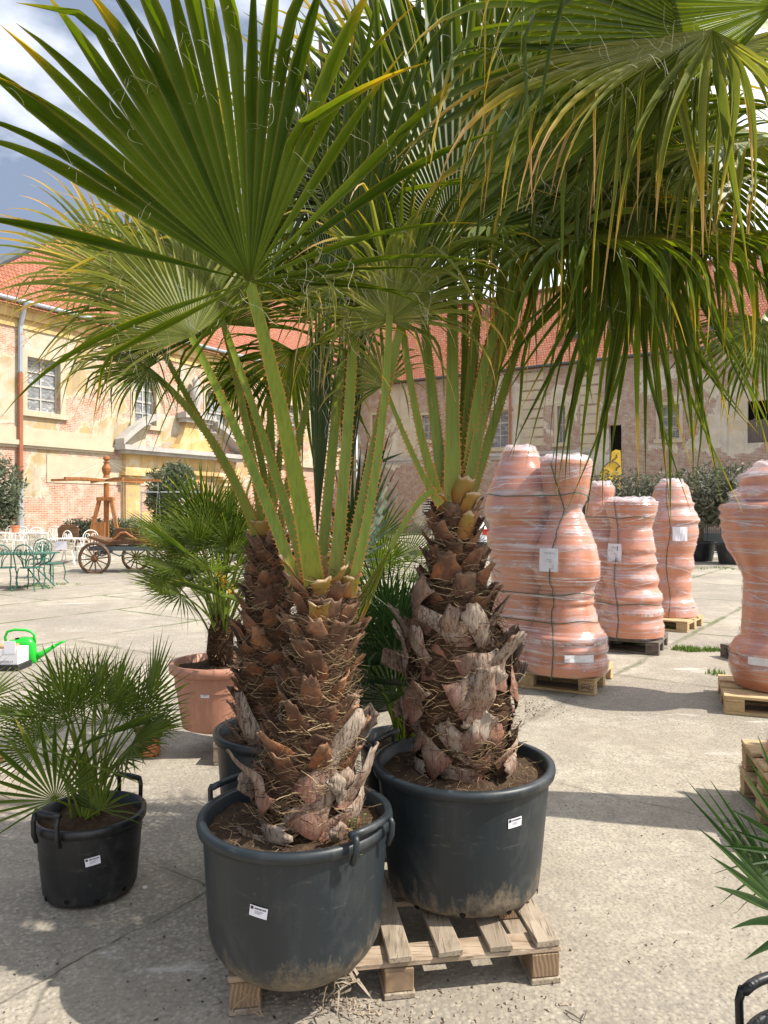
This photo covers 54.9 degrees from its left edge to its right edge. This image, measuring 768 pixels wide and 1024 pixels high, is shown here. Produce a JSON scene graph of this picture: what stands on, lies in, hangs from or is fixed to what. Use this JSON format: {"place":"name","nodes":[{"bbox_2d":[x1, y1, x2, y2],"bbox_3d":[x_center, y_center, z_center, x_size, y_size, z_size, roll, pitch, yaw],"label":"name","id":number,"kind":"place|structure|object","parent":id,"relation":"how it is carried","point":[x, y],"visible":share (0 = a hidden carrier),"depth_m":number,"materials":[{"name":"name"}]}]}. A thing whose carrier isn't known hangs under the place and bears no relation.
{"place":"outdoors","nodes":[
{"label":"outdoors","id":0,"kind":"place"},
{"bbox_2d":[5,566,740,675],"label":"grass","id":1,"kind":"structure","parent":0,"point":[687,648],"depth_m":8.30,"materials":[{"name":"green plant"}]},
{"bbox_2d":[0,530,767,1023],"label":"ground","id":2,"kind":"structure","parent":0,"point":[634,746],"depth_m":3.23,"materials":[{"name":"concrete"}]},
{"bbox_2d":[0,526,14,549],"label":"garden chair","id":3,"kind":"object","parent":2,"relation":"on","point":[9,538],"visible":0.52,"depth_m":25.06,"materials":[{"name":"white metal"}]},
{"bbox_2d":[0,544,20,589],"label":"garden chair","id":4,"kind":"object","parent":2,"relation":"on","point":[10,567],"visible":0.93,"depth_m":14.51,"materials":[{"name":"green metal"}]},
{"bbox_2d":[0,451,30,534],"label":"olive tree","id":5,"kind":"object","parent":2,"relation":"on","point":[9,505],"visible":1,"depth_m":28.78,"materials":[{"name":"green plant"}]},
{"bbox_2d":[0,660,31,670],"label":"crate","id":6,"kind":"object","parent":2,"relation":"on","point":[23,665],"visible":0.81,"depth_m":7.19,"materials":[{"name":"black plastic"}]},
{"bbox_2d":[0,641,28,664],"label":"carton","id":7,"kind":"object","parent":6,"relation":"on","point":[12,653],"visible":0.95,"depth_m":7.21,"materials":[{"name":"cardboard"}]},
{"bbox_2d":[11,526,28,551],"bbox_3d":[-12.001,0.928,24.385,0.524,0.932,0.512,0,0,-11],"label":"garden chair","id":8,"kind":"object","parent":2,"relation":"on","point":[20,538],"visible":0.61,"depth_m":24.51,"materials":[{"name":"white metal"}]},
{"bbox_2d":[0,532,48,551],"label":"garden table","id":9,"kind":"object","parent":2,"relation":"on","point":[21,533],"visible":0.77,"depth_m":23.54,"materials":[{"name":"white metal"}]},
{"bbox_2d":[10,526,20,532],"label":"clay pot","id":10,"kind":"object","parent":9,"relation":"on","point":[15,529],"visible":1,"depth_m":23.31,"materials":[{"name":"orange ceramic"}]},
{"bbox_2d":[0,552,59,588],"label":"garden table","id":11,"kind":"object","parent":2,"relation":"on","point":[40,553],"visible":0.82,"depth_m":14.91,"materials":[{"name":"green metal"}]},
{"bbox_2d":[12,544,49,590],"bbox_3d":[-7.016,1.093,14.690,0.502,0.932,0.512,0,0,8],"label":"garden chair","id":12,"kind":"object","parent":2,"relation":"on","point":[33,567],"visible":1,"depth_m":14.48,"materials":[{"name":"green metal"}]},
{"bbox_2d":[25,527,43,550],"bbox_3d":[-11.046,0.936,23.409,0.524,0.932,0.512,0,0,-17],"label":"garden chair","id":13,"kind":"object","parent":2,"relation":"on","point":[34,538],"visible":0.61,"depth_m":23.57,"materials":[{"name":"white metal"}]},
{"bbox_2d":[4,628,65,663],"bbox_3d":[-3.595,1.371,7.621,0.597,0.359,0.164,0,0,-13],"label":"watering can","id":14,"kind":"object","parent":2,"relation":"on","point":[30,642],"visible":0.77,"depth_m":7.57,"materials":[{"name":"green plastic"}]},
{"bbox_2d":[24,538,52,578],"bbox_3d":[-8.058,1.085,17.277,0.502,0.932,0.512,0,0,-6],"label":"garden chair","id":15,"kind":"object","parent":2,"relation":"on","point":[40,556],"visible":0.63,"depth_m":17.48,"materials":[{"name":"green metal"}]},
{"bbox_2d":[44,525,58,545],"bbox_3d":[-11.186,0.925,24.922,0.524,0.932,0.512,0,0,-6],"label":"garden chair","id":16,"kind":"object","parent":2,"relation":"on","point":[52,532],"visible":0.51,"depth_m":25.14,"materials":[{"name":"white metal"}]},
{"bbox_2d":[35,541,68,583],"bbox_3d":[-7.152,1.093,15.921,0.512,0.932,0.502,0,0,16],"label":"garden chair","id":17,"kind":"object","parent":2,"relation":"on","point":[50,563],"visible":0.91,"depth_m":15.99,"materials":[{"name":"green metal"}]},
{"bbox_2d":[49,538,86,564],"bbox_3d":[-8.828,1.096,20.658,0.979,0.727,0.979,0,0,0],"label":"garden table","id":18,"kind":"object","parent":2,"relation":"on","point":[60,545],"visible":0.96,"depth_m":20.35,"materials":[{"name":"white metal"}]},
{"bbox_2d":[58,525,78,550],"bbox_3d":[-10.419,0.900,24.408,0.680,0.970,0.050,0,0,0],"label":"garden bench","id":19,"kind":"object","parent":2,"relation":"on","point":[73,530],"visible":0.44,"depth_m":24.38,"materials":[{"name":"brown wicker"}]},
{"bbox_2d":[62,530,87,562],"bbox_3d":[-8.875,0.979,21.228,0.524,0.932,0.512,0,0,31],"label":"garden chair","id":20,"kind":"object","parent":2,"relation":"on","point":[64,534],"visible":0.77,"depth_m":21.07,"materials":[{"name":"white metal"}]},
{"bbox_2d":[63,516,89,540],"bbox_3d":[-11.714,0.726,28.236,1.294,1.160,1.094,0,0,0],"label":"shrub","id":21,"kind":"object","parent":2,"relation":"on","point":[78,524],"visible":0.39,"depth_m":28.10,"materials":[{"name":"green plant"}]},
{"bbox_2d":[79,530,97,560],"bbox_3d":[-8.606,0.973,21.573,0.524,0.932,0.512,0,0,-32],"label":"garden chair","id":22,"kind":"object","parent":2,"relation":"on","point":[87,539],"visible":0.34,"depth_m":21.36,"materials":[{"name":"white metal"}]},
{"bbox_2d":[31,771,146,907],"bbox_3d":[-1.206,1.348,3.040,0.441,0.404,0.442,0,0,-23],"label":"plant pot","id":23,"kind":"object","parent":2,"relation":"on","point":[83,862],"visible":0.86,"depth_m":2.88,"materials":[{"name":"plastic"}]},
{"bbox_2d":[0,629,197,833],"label":"dwarf fan palm","id":24,"kind":"object","parent":23,"relation":"in","point":[89,784],"visible":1,"depth_m":2.93,"materials":[{"name":"green plant"}]},
{"bbox_2d":[79,516,111,537],"bbox_3d":[-11.010,0.719,28.260,1.175,1.175,1.057,0,0,38],"label":"shrub","id":25,"kind":"object","parent":2,"relation":"on","point":[89,525],"visible":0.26,"depth_m":28.07,"materials":[{"name":"green plant"}]},
{"bbox_2d":[91,522,104,544],"bbox_3d":[-9.476,0.867,24.531,0.440,1.050,0.060,0,0,0],"label":"wooden board","id":26,"kind":"object","parent":2,"relation":"on","point":[98,528],"visible":0.36,"depth_m":24.50,"materials":[{"name":"orange wood"}]},
{"bbox_2d":[51,455,160,542],"bbox_3d":[-10.392,-0.378,27.692,3.942,3.486,3.677,0,0,0],"label":"carousel","id":27,"kind":"object","parent":2,"relation":"on","point":[106,471],"visible":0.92,"depth_m":27.56,"materials":[{"name":"orange wood"}]},
{"bbox_2d":[109,517,130,537],"bbox_3d":[-10.230,0.717,28.367,1.378,1.190,0.989,0,0,0],"label":"shrub","id":28,"kind":"object","parent":2,"relation":"on","point":[111,524],"visible":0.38,"depth_m":28.23,"materials":[{"name":"green plant"}]},
{"bbox_2d":[122,517,147,534],"bbox_3d":[-9.798,0.749,28.842,1.400,1.170,1.073,0,0,0],"label":"shrub","id":29,"kind":"object","parent":2,"relation":"on","point":[131,520],"visible":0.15,"depth_m":28.75,"materials":[{"name":"green plant"}]},
{"bbox_2d":[78,528,207,573],"bbox_3d":[-6.108,0.987,18.913,2.959,1.158,1.350,0,0,0],"label":"carriage","id":30,"kind":"object","parent":2,"relation":"on","point":[126,542],"visible":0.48,"depth_m":18.49,"materials":[{"name":"brown wood"}]},
{"bbox_2d":[136,733,160,756],"bbox_3d":[-1.503,1.461,4.720,0.148,0.178,0.148,0,0,0],"label":"plant pot","id":31,"kind":"object","parent":2,"relation":"on","point":[155,751],"visible":0.15,"depth_m":4.67,"materials":[{"name":"ceramic"}]},
{"bbox_2d":[139,459,199,525],"bbox_3d":[-8.835,-0.581,30.765,2.499,3.295,2.266,0,0,0],"label":"olive tree","id":32,"kind":"object","parent":2,"relation":"on","point":[162,474],"visible":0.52,"depth_m":30.34,"materials":[{"name":"green plant"}]},
{"bbox_2d":[141,492,202,525],"bbox_3d":[-8.299,0.181,28.936,2.424,1.965,0.047,0,0,0],"label":"barrier","id":33,"kind":"object","parent":2,"relation":"on","point":[153,492],"visible":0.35,"depth_m":28.93,"materials":[{"name":"grey metal"}]},
{"bbox_2d":[0,221,357,534],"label":"old building","id":34,"kind":"structure","parent":2,"relation":"on","point":[39,446],"depth_m":36.92,"materials":[{"name":"yellow paint"}]},
{"bbox_2d":[23,349,68,420],"bbox_3d":[-16.132,-5.965,34.981,0.470,3.038,2.435,0,0,33],"label":"window","id":35,"kind":"structure","parent":34,"relation":"in","point":[34,398],"depth_m":35.09,"materials":[{"name":"white glass"}]},
{"bbox_2d":[129,375,163,430],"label":"window","id":36,"kind":"structure","parent":34,"relation":"in","point":[139,413],"depth_m":40.15,"materials":[{"name":"white glass"}]},
{"bbox_2d":[203,384,231,437],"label":"window","id":37,"kind":"structure","parent":34,"relation":"in","point":[218,413],"depth_m":44.31,"materials":[{"name":"white glass"}]},
{"bbox_2d":[276,401,299,444],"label":"window","id":38,"kind":"structure","parent":34,"relation":"in","point":[291,408],"depth_m":50.53,"materials":[{"name":"white glass"}]},
{"bbox_2d":[327,414,340,451],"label":"window","id":39,"kind":"structure","parent":34,"relation":"in","point":[330,414],"depth_m":54.22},
{"bbox_2d":[212,717,261,793],"bbox_3d":[-0.460,1.250,3.270,0.582,0.600,0.582,0,0,0],"label":"plant pot","id":40,"kind":"object","parent":2,"relation":"on","point":[228,766],"visible":0.16,"depth_m":3.08,"materials":[{"name":"plastic"}]},
{"bbox_2d":[0,78,434,745],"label":"fan palm","id":41,"kind":"object","parent":40,"relation":"in","point":[258,628],"visible":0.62,"depth_m":3.15,"materials":[{"name":"green plant"}]},
{"bbox_2d":[213,696,359,765],"bbox_3d":[-0.616,1.478,5.092,0.803,0.148,1.203,0,0,3],"label":"pallet","id":42,"kind":"object","parent":2,"relation":"on","point":[215,757],"visible":0.06,"depth_m":4.51,"materials":[{"name":"brown wood"}]},
{"bbox_2d":[168,652,239,733],"bbox_3d":[-1.086,1.188,4.850,0.632,0.435,0.633,0,0,0],"label":"plant pot","id":43,"kind":"object","parent":42,"relation":"on","point":[207,706],"visible":0.53,"depth_m":4.61,"materials":[{"name":"ceramic"}]},
{"bbox_2d":[117,456,297,667],"bbox_3d":[-1.056,0.334,4.898,1.350,1.404,1.474,0,0,0],"label":"dwarf fan palm","id":44,"kind":"object","parent":43,"relation":"in","point":[220,526],"visible":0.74,"depth_m":4.70,"materials":[{"name":"green plant"}]},
{"bbox_2d":[352,666,395,711],"bbox_3d":[-0.104,1.340,5.900,0.550,0.420,0.550,0,0,0],"label":"plant pot","id":45,"kind":"object","parent":2,"relation":"on","point":[384,708],"visible":0.06,"depth_m":5.68,"materials":[{"name":"plastic"}]},
{"bbox_2d":[293,491,432,637],"bbox_3d":[-0.076,0.486,5.916,1.538,1.375,1.528,0,0,24],"label":"dwarf fan palm","id":46,"kind":"object","parent":45,"relation":"in","point":[382,553],"visible":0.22,"depth_m":5.86,"materials":[{"name":"green plant"}]},
{"bbox_2d":[358,725,392,792],"bbox_3d":[0.098,1.282,3.435,0.445,0.537,0.474,0,0,0],"label":"plant pot","id":47,"kind":"object","parent":2,"relation":"on","point":[372,781],"visible":0.07,"depth_m":3.46,"materials":[{"name":"plastic"}]},
{"bbox_2d":[315,430,513,740],"bbox_3d":[0.116,0.366,3.377,1.057,1.495,1.363,0,0,0],"label":"dwarf fan palm","id":48,"kind":"object","parent":47,"relation":"in","point":[381,632],"visible":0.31,"depth_m":3.31,"materials":[{"name":"green plant"}]},
{"bbox_2d":[1,700,767,1023],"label":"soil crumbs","id":49,"kind":"object","parent":2,"relation":"on","point":[164,936],"visible":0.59,"depth_m":2.56,"materials":[{"name":"brown soil"}]},
{"bbox_2d":[227,852,560,1015],"bbox_3d":[0.003,1.461,2.675,1.083,0.180,0.972,0,0,-9],"label":"pallet","id":50,"kind":"object","parent":2,"relation":"on","point":[526,936],"visible":0.38,"depth_m":2.43,"materials":[{"name":"brown wood"}]},
{"bbox_2d":[196,772,394,991],"bbox_3d":[-0.288,1.183,2.420,0.645,0.499,0.635,0,0,0],"label":"plant pot","id":51,"kind":"object","parent":50,"relation":"on","point":[304,915],"visible":0.75,"depth_m":2.17,"materials":[{"name":"plastic"}]},
{"bbox_2d":[230,982,335,1016],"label":"hanging roots","id":52,"kind":"object","parent":51,"relation":"hanging from","point":[259,1000],"visible":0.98,"depth_m":2.21,"materials":[{"name":"brown plant"}]},
{"bbox_2d":[0,0,569,847],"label":"fan palm","id":53,"kind":"object","parent":51,"relation":"in","point":[174,174],"visible":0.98,"depth_m":2.27,"materials":[{"name":"green plant"}]},
{"bbox_2d":[335,813,365,860],"bbox_3d":[-0.110,0.996,2.333,0.113,0.063,0.325,0,0,0],"label":"weed","id":54,"kind":"object","parent":51,"relation":"in","point":[355,827],"visible":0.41,"depth_m":2.34,"materials":[{"name":"green plant"}]},
{"bbox_2d":[210,752,542,851],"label":"roots","id":55,"kind":"object","parent":51,"relation":"in","point":[227,827],"visible":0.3,"depth_m":2.54,"materials":[{"name":"brown soil"}]},
{"bbox_2d":[367,728,555,917],"bbox_3d":[0.287,1.145,2.780,0.702,0.521,0.682,0,0,0],"label":"plant pot","id":56,"kind":"object","parent":50,"relation":"on","point":[453,851],"visible":0.76,"depth_m":2.52,"materials":[{"name":"plastic"}]},
{"bbox_2d":[190,0,767,790],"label":"fan palm","id":57,"kind":"object","parent":56,"relation":"in","point":[464,668],"visible":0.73,"depth_m":2.66,"materials":[{"name":"green plant"}]},
{"bbox_2d":[237,984,573,1023],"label":"wood crumbs","id":58,"kind":"object","parent":2,"relation":"on","point":[349,1003],"visible":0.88,"depth_m":2.31,"materials":[{"name":"brown wood"}]},
{"bbox_2d":[356,253,767,533],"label":"old building","id":59,"kind":"structure","parent":2,"relation":"on","point":[745,443],"depth_m":47.59,"materials":[{"name":"grey paint"}]},
{"bbox_2d":[368,412,376,445],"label":"window","id":60,"kind":"structure","parent":59,"relation":"in","point":[373,413],"depth_m":55.84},
{"bbox_2d":[417,412,431,443],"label":"window","id":61,"kind":"structure","parent":59,"relation":"in","point":[426,422],"depth_m":53.49,"materials":[{"name":"grey glass"}]},
{"bbox_2d":[486,407,512,451],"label":"window","id":62,"kind":"structure","parent":59,"relation":"in","point":[501,439],"depth_m":50.33,"materials":[{"name":"grey glass"}]},
{"bbox_2d":[552,402,567,446],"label":"window","id":63,"kind":"structure","parent":59,"relation":"in","point":[565,410],"depth_m":47.99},
{"bbox_2d":[611,425,620,451],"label":"doorway","id":64,"kind":"structure","parent":59,"relation":"in","point":[617,436],"depth_m":46.40,"materials":[{"name":"black"}]},
{"bbox_2d":[654,401,684,443],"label":"window","id":65,"kind":"structure","parent":59,"relation":"in","point":[678,438],"depth_m":44.32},
{"bbox_2d":[518,662,612,695],"bbox_3d":[1.431,1.478,6.861,1.203,0.147,0.806,0,0,28],"label":"pallet","id":66,"kind":"object","parent":2,"relation":"on","point":[587,686],"visible":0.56,"depth_m":6.48,"materials":[{"name":"brown wood"}]},
{"bbox_2d":[485,444,609,680],"bbox_3d":[1.467,0.396,6.712,0.740,2.057,1.174,0,0,-41],"label":"wrapped load","id":67,"kind":"object","parent":66,"relation":"on","point":[543,546],"visible":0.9,"depth_m":6.42,"materials":[{"name":"plastic"}]},
{"bbox_2d":[565,1009,586,1020],"bbox_3d":[0.589,1.537,2.265,0.068,0.018,0.048,0,0,10],"label":"twig","id":68,"kind":"object","parent":2,"relation":"on","point":[576,1016],"visible":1,"depth_m":2.26,"materials":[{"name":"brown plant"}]},
{"bbox_2d":[600,450,620,488],"bbox_3d":[9.199,-0.493,30.035,0.872,4.085,0.170,0,0,0],"label":"painted board","id":69,"kind":"object","parent":2,"relation":"on","point":[615,464],"visible":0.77,"depth_m":30.00,"materials":[{"name":"yellow paint"}]},
{"bbox_2d":[607,632,667,655],"bbox_3d":[2.615,1.478,8.593,1.203,0.148,0.802,0,0,28],"label":"pallet","id":70,"kind":"object","parent":2,"relation":"on","point":[654,647],"visible":0.45,"depth_m":8.15,"materials":[{"name":"brown wood"}]},
{"bbox_2d":[584,480,664,640],"bbox_3d":[2.678,0.524,8.501,0.713,1.801,1.088,0,0,-36],"label":"wrapped load","id":71,"kind":"object","parent":70,"relation":"on","point":[628,599],"visible":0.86,"depth_m":8.14,"materials":[{"name":"plastic"}]},
{"bbox_2d":[663,614,702,632],"bbox_3d":[3.648,1.478,10.153,1.203,0.147,0.803,0,0,37],"label":"pallet","id":72,"kind":"object","parent":2,"relation":"on","point":[683,625],"visible":0.36,"depth_m":9.68,"materials":[{"name":"brown wood"}]},
{"bbox_2d":[651,478,699,617],"bbox_3d":[3.926,0.480,10.101,0.725,1.888,0.730,0,0,0],"label":"wrapped load","id":73,"kind":"object","parent":72,"relation":"on","point":[675,541],"visible":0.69,"depth_m":9.85,"materials":[{"name":"plastic"}]},
{"bbox_2d":[693,541,716,561],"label":"plant pot","id":74,"kind":"object","parent":2,"relation":"on","point":[704,551],"visible":0.66,"depth_m":23.05,"materials":[{"name":"plastic"}]},
{"bbox_2d":[668,460,734,541],"bbox_3d":[10.000,-0.341,23.419,3.041,2.680,1.931,0,0,-15],"label":"olive tree","id":75,"kind":"object","parent":74,"relation":"in","point":[687,480],"visible":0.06,"depth_m":23.34,"materials":[{"name":"green plant"}]},
{"bbox_2d":[720,643,730,657],"bbox_3d":[4.270,1.478,7.662,1.203,0.148,0.802,0,0,-13],"label":"pallet","id":76,"kind":"object","parent":2,"relation":"on","point":[724,652],"visible":0.3,"depth_m":7.85,"materials":[{"name":"brown wood"}]},
{"bbox_2d":[715,543,736,564],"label":"plant pot","id":77,"kind":"object","parent":2,"relation":"on","point":[724,555],"visible":0.36,"depth_m":21.82,"materials":[{"name":"plastic"}]},
{"bbox_2d":[688,459,750,529],"bbox_3d":[10.422,-0.296,22.058,3.017,2.591,1.819,0,0,0],"label":"olive tree","id":78,"kind":"object","parent":77,"relation":"in","point":[708,501],"visible":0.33,"depth_m":21.84,"materials":[{"name":"green plant"}]},
{"bbox_2d":[718,674,767,717],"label":"pallet","id":79,"kind":"object","parent":2,"relation":"on","point":[735,698],"visible":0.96,"depth_m":5.69,"materials":[{"name":"brown wood"}]},
{"bbox_2d":[718,461,767,692],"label":"wrapped load","id":80,"kind":"object","parent":79,"relation":"on","point":[745,536],"visible":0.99,"depth_m":5.81,"materials":[{"name":"plastic"}]},
{"bbox_2d":[734,971,767,1023],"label":"plant pot","id":81,"kind":"object","parent":2,"relation":"on","point":[748,987],"visible":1,"depth_m":1.78,"materials":[{"name":"plastic"}]},
{"bbox_2d":[683,735,767,959],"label":"dwarf fan palm","id":82,"kind":"object","parent":81,"relation":"in","point":[752,864],"visible":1,"depth_m":1.78,"materials":[{"name":"green plant"}]},
{"bbox_2d":[739,765,767,824],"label":"pallet","id":83,"kind":"object","parent":2,"relation":"on","point":[747,790],"visible":0.59,"depth_m":3.93,"materials":[{"name":"brown wood"}]},
{"bbox_2d":[741,739,767,794],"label":"pallet","id":84,"kind":"object","parent":83,"relation":"on","point":[751,750],"visible":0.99,"depth_m":3.91,"materials":[{"name":"brown wood"}]},
{"bbox_2d":[761,740,767,759],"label":"wrapped load","id":85,"kind":"object","parent":84,"relation":"on","point":[766,748],"visible":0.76,"depth_m":3.77,"materials":[{"name":"ceramic"}]},
{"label":"plant pot","id":86,"kind":"object","parent":2,"relation":"on","visible":0},
{"bbox_2d":[383,0,767,428],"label":"fan palm","id":87,"kind":"object","parent":86,"relation":"in","point":[630,66],"visible":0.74,"depth_m":2.29,"materials":[{"name":"green plant"}]},
{"bbox_2d":[0,0,767,477],"label":"sky","id":88,"kind":"structure","parent":0,"point":[16,63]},
{"bbox_2d":[431,516,487,546],"bbox_3d":[2.765,0.825,28.021,1.780,1.448,4.060,0,0,0],"label":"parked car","id":89,"kind":"object","parent":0,"point":[484,535],"visible":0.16,"depth_m":26.05,"materials":[{"name":"white metal"}]},
{"bbox_2d":[697,526,724,552],"bbox_3d":[10.870,0.692,24.169,1.585,1.715,0.617,0,0,0],"label":"fence","id":90,"kind":"object","parent":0,"point":[716,537],"visible":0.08,"depth_m":24.44,"materials":[{"name":"metal"}]},
{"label":"plant pot","id":91,"kind":"object","parent":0,"visible":0},
{"bbox_2d":[0,646,25,706],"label":"dwarf fan palm","id":92,"kind":"object","parent":91,"relation":"in","point":[2,689],"visible":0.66,"depth_m":4.03,"materials":[{"name":"green plant"}]},
{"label":"plant pot","id":93,"kind":"object","parent":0,"visible":0},
{"bbox_2d":[580,470,624,522],"bbox_3d":[7.341,-0.262,26.057,2.878,2.522,1.935,0,0,0],"label":"olive tree","id":94,"kind":"object","parent":93,"relation":"in","point":[597,479],"visible":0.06,"depth_m":25.77,"materials":[{"name":"green plant"}]},
{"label":"plant pot","id":95,"kind":"object","parent":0,"visible":0},
{"bbox_2d":[597,467,664,500],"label":"olive tree","id":96,"kind":"object","parent":95,"relation":"in","point":[634,492],"visible":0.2,"depth_m":25.70,"materials":[{"name":"green plant"}]},
{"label":"plant pot","id":97,"kind":"object","parent":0,"visible":0},
{"bbox_2d":[637,467,695,499],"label":"olive tree","id":98,"kind":"object","parent":97,"relation":"in","point":[662,476],"visible":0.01,"depth_m":26.47,"materials":[{"name":"green plant"}]},
{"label":"plant pot","id":99,"kind":"object","parent":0,"visible":0},
{"bbox_2d":[712,462,759,512],"bbox_3d":[11.385,-0.268,22.028,3.214,2.534,1.926,0,0,0],"label":"olive tree","id":100,"kind":"object","parent":99,"relation":"in","point":[737,481],"visible":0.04,"depth_m":21.88,"materials":[{"name":"green plant"}]}
]}

